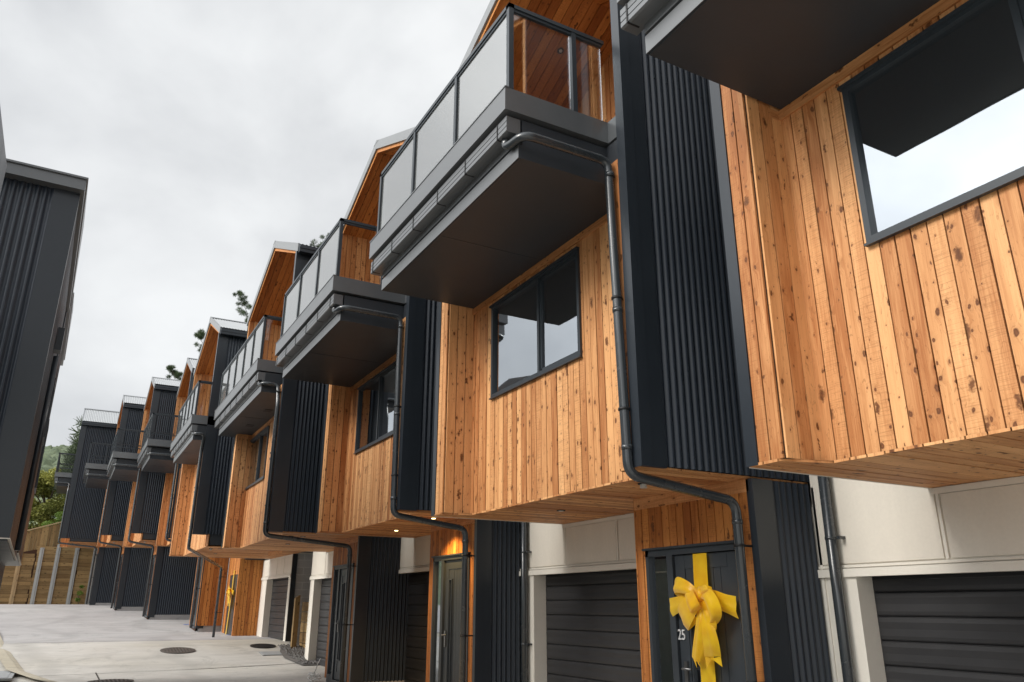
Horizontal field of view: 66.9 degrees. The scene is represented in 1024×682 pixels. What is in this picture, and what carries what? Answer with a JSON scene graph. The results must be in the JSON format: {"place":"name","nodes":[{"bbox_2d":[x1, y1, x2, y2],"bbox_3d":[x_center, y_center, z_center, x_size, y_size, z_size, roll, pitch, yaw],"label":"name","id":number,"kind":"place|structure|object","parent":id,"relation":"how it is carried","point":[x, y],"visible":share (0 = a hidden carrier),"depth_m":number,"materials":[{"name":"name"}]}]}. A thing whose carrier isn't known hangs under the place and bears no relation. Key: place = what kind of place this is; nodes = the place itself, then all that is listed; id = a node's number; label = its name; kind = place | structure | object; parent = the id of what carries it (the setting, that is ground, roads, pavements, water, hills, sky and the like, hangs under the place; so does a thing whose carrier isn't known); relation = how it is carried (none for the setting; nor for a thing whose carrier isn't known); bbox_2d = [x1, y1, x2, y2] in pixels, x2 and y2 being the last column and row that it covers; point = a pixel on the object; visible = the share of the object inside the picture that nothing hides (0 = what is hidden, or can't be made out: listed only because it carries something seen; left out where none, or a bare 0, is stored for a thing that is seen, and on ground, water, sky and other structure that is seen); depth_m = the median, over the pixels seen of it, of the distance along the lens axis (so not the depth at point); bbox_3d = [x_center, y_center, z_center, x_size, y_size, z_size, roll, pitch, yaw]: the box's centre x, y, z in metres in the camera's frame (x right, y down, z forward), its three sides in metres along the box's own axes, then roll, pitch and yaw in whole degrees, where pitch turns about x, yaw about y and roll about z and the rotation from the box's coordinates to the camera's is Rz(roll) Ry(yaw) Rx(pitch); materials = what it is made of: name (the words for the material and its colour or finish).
{"place":"outdoors","nodes":[
{"label":"outdoors","id":0,"kind":"place"},
{"bbox_2d":[24,445,71,550],"bbox_3d":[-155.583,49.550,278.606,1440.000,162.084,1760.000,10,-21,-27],"label":"hillside","id":1,"kind":"structure","parent":0,"point":[50,456],"depth_m":170.05,"materials":[{"name":"green plant"}]},
{"bbox_2d":[27,467,65,535],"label":"broadleaf tree","id":2,"kind":"object","parent":1,"relation":"on","point":[48,508],"visible":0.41,"depth_m":45.54,"materials":[{"name":"green plant"}]},
{"bbox_2d":[41,511,62,543],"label":"garden shrub","id":3,"kind":"object","parent":1,"relation":"on","point":[57,515],"visible":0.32,"depth_m":42.60,"materials":[{"name":"green plant"}]},
{"bbox_2d":[55,494,65,513],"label":"broadleaf tree","id":4,"kind":"object","parent":1,"relation":"on","point":[63,496],"visible":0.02,"depth_m":48.89,"materials":[{"name":"green plant"}]},
{"bbox_2d":[50,415,82,494],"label":"pine tree","id":5,"kind":"object","parent":1,"relation":"on","point":[73,449],"visible":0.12,"depth_m":46.07,"materials":[{"name":"green plant"}]},
{"bbox_2d":[166,365,183,379],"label":"pine tree","id":6,"kind":"object","parent":1,"relation":"on","point":[171,369],"visible":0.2,"depth_m":59.46,"materials":[{"name":"green plant"}]},
{"bbox_2d":[194,328,205,350],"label":"pine tree","id":7,"kind":"object","parent":1,"relation":"on","point":[200,335],"visible":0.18,"depth_m":60.82,"materials":[{"name":"green plant"}]},
{"bbox_2d":[232,290,251,321],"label":"pine tree","id":8,"kind":"object","parent":1,"relation":"on","point":[239,293],"visible":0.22,"depth_m":63.43,"materials":[{"name":"green plant"}]},
{"bbox_2d":[309,233,327,246],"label":"pine tree","id":9,"kind":"object","parent":1,"relation":"on","point":[313,244],"visible":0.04,"depth_m":66.17,"materials":[{"name":"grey plant"}]},
{"bbox_2d":[0,604,276,643],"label":"driveway","id":10,"kind":"structure","parent":0,"point":[40,623],"depth_m":25.57,"materials":[{"name":"concrete"}]},
{"bbox_2d":[0,544,97,603],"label":"retaining wall","id":11,"kind":"structure","parent":10,"relation":"on","point":[57,574],"depth_m":39.91,"materials":[{"name":"brown wood"}]},
{"bbox_2d":[23,522,60,551],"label":"paling fence","id":12,"kind":"object","parent":11,"relation":"on","point":[37,539],"visible":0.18,"depth_m":40.32,"materials":[{"name":"brown wood"}]},
{"bbox_2d":[75,585,84,603],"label":"climbing weed","id":13,"kind":"object","parent":10,"relation":"on","point":[80,592],"visible":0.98,"depth_m":40.09,"materials":[{"name":"green plant"}]},
{"bbox_2d":[54,408,121,604],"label":"townhouse","id":14,"kind":"structure","parent":10,"relation":"on","point":[81,517],"depth_m":37.21,"materials":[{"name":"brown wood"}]},
{"bbox_2d":[83,395,151,610],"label":"townhouse","id":15,"kind":"structure","parent":10,"relation":"on","point":[131,580],"depth_m":33.46,"materials":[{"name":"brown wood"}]},
{"bbox_2d":[114,557,122,606],"bbox_3d":[-16.887,10.310,33.230,0.106,2.077,0.794,10,-21,-27],"label":"front door","id":16,"kind":"structure","parent":15,"relation":"in","point":[122,557],"depth_m":33.36,"materials":[{"name":"grey paint"}]},
{"bbox_2d":[107,377,197,619],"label":"townhouse","id":17,"kind":"structure","parent":10,"relation":"on","point":[169,588],"depth_m":29.50,"materials":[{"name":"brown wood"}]},
{"bbox_2d":[146,558,154,614],"bbox_3d":[-13.669,9.247,29.259,0.106,2.069,0.794,10,-21,-27],"label":"front door","id":18,"kind":"structure","parent":17,"relation":"in","point":[154,558],"depth_m":29.38,"materials":[{"name":"grey paint"}]},
{"bbox_2d":[137,357,272,631],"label":"townhouse","id":19,"kind":"structure","parent":10,"relation":"on","point":[154,455],"depth_m":26.37,"materials":[{"name":"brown wood"}]},
{"bbox_2d":[193,558,202,625],"bbox_3d":[-10.578,8.435,26.098,0.036,2.158,0.794,10,-21,-27],"label":"front door","id":20,"kind":"structure","parent":19,"relation":"in","point":[201,562],"depth_m":26.11,"materials":[{"name":"grey paint"}]},
{"bbox_2d":[0,639,325,681],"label":"driveway","id":21,"kind":"structure","parent":0,"point":[81,661],"depth_m":17.89,"materials":[{"name":"concrete"}]},
{"bbox_2d":[0,108,6,192],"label":"corrugated house","id":22,"kind":"structure","parent":21,"relation":"on","point":[3,164],"depth_m":5.97,"materials":[{"name":"grey metal"}]},
{"bbox_2d":[0,671,14,680],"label":"service pit lid","id":23,"kind":"object","parent":21,"relation":"on","point":[6,675],"visible":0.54,"depth_m":15.12,"materials":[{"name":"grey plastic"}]},
{"bbox_2d":[0,636,56,681],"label":"kerb","id":24,"kind":"structure","parent":21,"relation":"on","point":[9,661],"depth_m":16.55,"materials":[{"name":"concrete"}]},
{"bbox_2d":[0,292,73,587],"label":"corrugated house","id":25,"kind":"structure","parent":21,"relation":"on","point":[62,355],"depth_m":14.11,"materials":[{"name":"grey metal"}]},
{"bbox_2d":[34,419,49,493],"bbox_3d":[-8.912,2.190,14.668,0.044,1.280,0.880,11,-22,-29],"label":"window","id":26,"kind":"structure","parent":25,"relation":"in","point":[42,453],"depth_m":14.37,"materials":[{"name":"black glass"}]},
{"bbox_2d":[42,378,55,445],"bbox_3d":[-8.080,1.240,13.500,0.044,1.040,0.800,11,-22,-29],"label":"window","id":27,"kind":"structure","parent":25,"relation":"in","point":[55,378],"depth_m":13.31,"materials":[{"name":"black glass"}]},
{"bbox_2d":[0,158,88,560],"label":"corrugated house","id":28,"kind":"structure","parent":21,"relation":"on","point":[42,213],"depth_m":8.73,"materials":[{"name":"grey metal"}]},
{"bbox_2d":[88,679,133,681],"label":"manhole cover","id":29,"kind":"object","parent":21,"relation":"on","point":[116,680],"visible":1,"depth_m":14.79,"materials":[{"name":"metal"}]},
{"bbox_2d":[49,663,295,675],"bbox_3d":[-8.253,7.120,16.707,8.057,0.047,0.029,13,-23,-34],"label":"driveway joint","id":30,"kind":"object","parent":21,"relation":"on","point":[188,669],"visible":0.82,"depth_m":17.62,"materials":[{"name":"concrete"}]},
{"bbox_2d":[160,647,195,653],"bbox_3d":[-8.374,7.749,19.419,0.832,0.017,0.832,10,-14,-27],"label":"manhole cover","id":31,"kind":"object","parent":21,"relation":"on","point":[176,650],"visible":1,"depth_m":19.37,"materials":[{"name":"metal"}]},
{"bbox_2d":[169,317,319,643],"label":"townhouse","id":32,"kind":"structure","parent":21,"relation":"on","point":[201,450],"depth_m":21.98,"materials":[{"name":"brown wood"}]},
{"bbox_2d":[225,570,234,633],"bbox_3d":[-9.023,8.324,24.595,0.180,2.000,0.756,10,-21,-27],"label":"ribbon bow","id":33,"kind":"object","parent":32,"relation":"attached to","point":[229,590],"visible":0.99,"depth_m":24.61,"materials":[{"name":"yellow fabric"}]},
{"bbox_2d":[224,574,237,634],"bbox_3d":[-8.963,8.429,24.741,0.080,1.840,1.280,10,-21,-27],"label":"front door","id":34,"kind":"structure","parent":32,"relation":"in","point":[231,612],"depth_m":24.63,"materials":[{"name":"grey paint"}]},
{"bbox_2d":[268,577,288,638],"bbox_3d":[-6.708,7.789,22.656,0.036,1.734,2.956,10,-21,-27],"label":"garage door","id":35,"kind":"structure","parent":32,"relation":"in","point":[277,609],"depth_m":23.03,"materials":[{"name":"grey metal"}]},
{"bbox_2d":[250,643,275,647],"bbox_3d":[-6.662,8.152,20.724,0.672,0.017,0.672,10,-14,-27],"label":"manhole cover","id":36,"kind":"object","parent":21,"relation":"on","point":[261,645],"visible":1,"depth_m":20.67,"materials":[{"name":"black metal"}]},
{"bbox_2d":[259,651,281,655],"bbox_3d":[-6.158,7.972,19.776,0.512,0.013,0.480,10,-14,-27],"label":"drain lid","id":37,"kind":"object","parent":21,"relation":"on","point":[270,653],"visible":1,"depth_m":19.76,"materials":[{"name":"grey concrete"}]},
{"bbox_2d":[214,241,408,681],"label":"townhouse","id":38,"kind":"structure","parent":21,"relation":"on","point":[268,418],"depth_m":14.87,"materials":[{"name":"brown wood"}]},
{"bbox_2d":[245,425,269,489],"bbox_3d":[-5.753,2.687,17.577,0.144,1.162,2.008,10,-21,-27],"label":"window","id":39,"kind":"structure","parent":38,"relation":"in","point":[259,442],"depth_m":17.44,"materials":[{"name":"black glass"}]},
{"bbox_2d":[316,578,331,666],"bbox_3d":[-3.778,6.355,17.582,0.036,2.098,4.236,10,-21,-27],"label":"garage door","id":40,"kind":"structure","parent":38,"relation":"in","point":[326,583],"depth_m":18.96,"materials":[{"name":"grey metal"}]},
{"bbox_2d":[334,568,352,681],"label":"front door","id":41,"kind":"structure","parent":38,"relation":"in","point":[343,572],"depth_m":14.67,"materials":[{"name":"grey paint"}]},
{"bbox_2d":[275,127,520,681],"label":"townhouse","id":42,"kind":"structure","parent":21,"relation":"on","point":[358,341],"depth_m":11.55,"materials":[{"name":"brown wood"}]},
{"bbox_2d":[353,361,395,453],"bbox_3d":[-2.228,1.145,12.846,0.144,1.179,1.928,10,-21,-27],"label":"window","id":43,"kind":"structure","parent":42,"relation":"in","point":[376,397],"depth_m":12.84,"materials":[{"name":"black glass"}]},
{"bbox_2d":[404,571,428,681],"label":"garage door","id":44,"kind":"structure","parent":42,"relation":"in","point":[418,589],"depth_m":14.09,"materials":[{"name":"black metal"}]},
{"bbox_2d":[441,559,461,681],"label":"front door","id":45,"kind":"structure","parent":42,"relation":"in","point":[453,568],"depth_m":10.93,"materials":[{"name":"grey paint"}]},
{"bbox_2d":[369,0,831,681],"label":"townhouse","id":46,"kind":"structure","parent":21,"relation":"on","point":[549,236],"depth_m":7.37,"materials":[{"name":"brown wood"}]},
{"bbox_2d":[489,246,581,399],"bbox_3d":[0.249,-0.126,8.547,0.144,1.179,1.928,10,-21,-27],"label":"window","id":47,"kind":"structure","parent":46,"relation":"in","point":[536,328],"depth_m":8.45,"materials":[{"name":"black glass"}]},
{"bbox_2d":[546,569,641,681],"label":"garage door","id":48,"kind":"structure","parent":46,"relation":"in","point":[593,632],"depth_m":9.48,"materials":[{"name":"grey metal"}]},
{"bbox_2d":[670,553,738,681],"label":"ribbon bow","id":49,"kind":"object","parent":46,"relation":"attached to","point":[703,602],"visible":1,"depth_m":6.51,"materials":[{"name":"yellow fabric"}]},
{"bbox_2d":[675,551,745,681],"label":"front door","id":50,"kind":"structure","parent":46,"relation":"in","point":[721,566],"depth_m":6.53,"materials":[{"name":"grey paint"}]},
{"bbox_2d":[617,0,1023,681],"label":"townhouse","id":51,"kind":"structure","parent":21,"relation":"on","point":[871,166],"depth_m":4.97,"materials":[{"name":"brown wood"}]},
{"bbox_2d":[837,0,1023,246],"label":"window","id":52,"kind":"structure","parent":51,"relation":"in","point":[935,125],"depth_m":4.57,"materials":[{"name":"grey metal"}]},
{"bbox_2d":[872,571,1023,681],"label":"garage door","id":53,"kind":"structure","parent":51,"relation":"in","point":[954,627],"depth_m":5.68,"materials":[{"name":"grey metal"}]},
{"bbox_2d":[0,0,489,446],"label":"sky","id":54,"kind":"structure","parent":0,"point":[205,135],"materials":[{"name":"white"}]},
{"bbox_2d":[277,644,317,663],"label":"gravel","id":55,"kind":"structure","parent":0,"point":[298,650],"depth_m":19.84,"materials":[{"name":"grey gravel"}]},
{"bbox_2d":[290,595,308,648],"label":"timber retaining wall","id":56,"kind":"structure","parent":55,"relation":"on","point":[303,626],"depth_m":20.86,"materials":[{"name":"brown wood"}]},
{"bbox_2d":[307,659,320,680],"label":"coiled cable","id":57,"kind":"object","parent":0,"point":[315,676],"visible":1,"depth_m":14.94,"materials":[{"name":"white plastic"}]}
]}

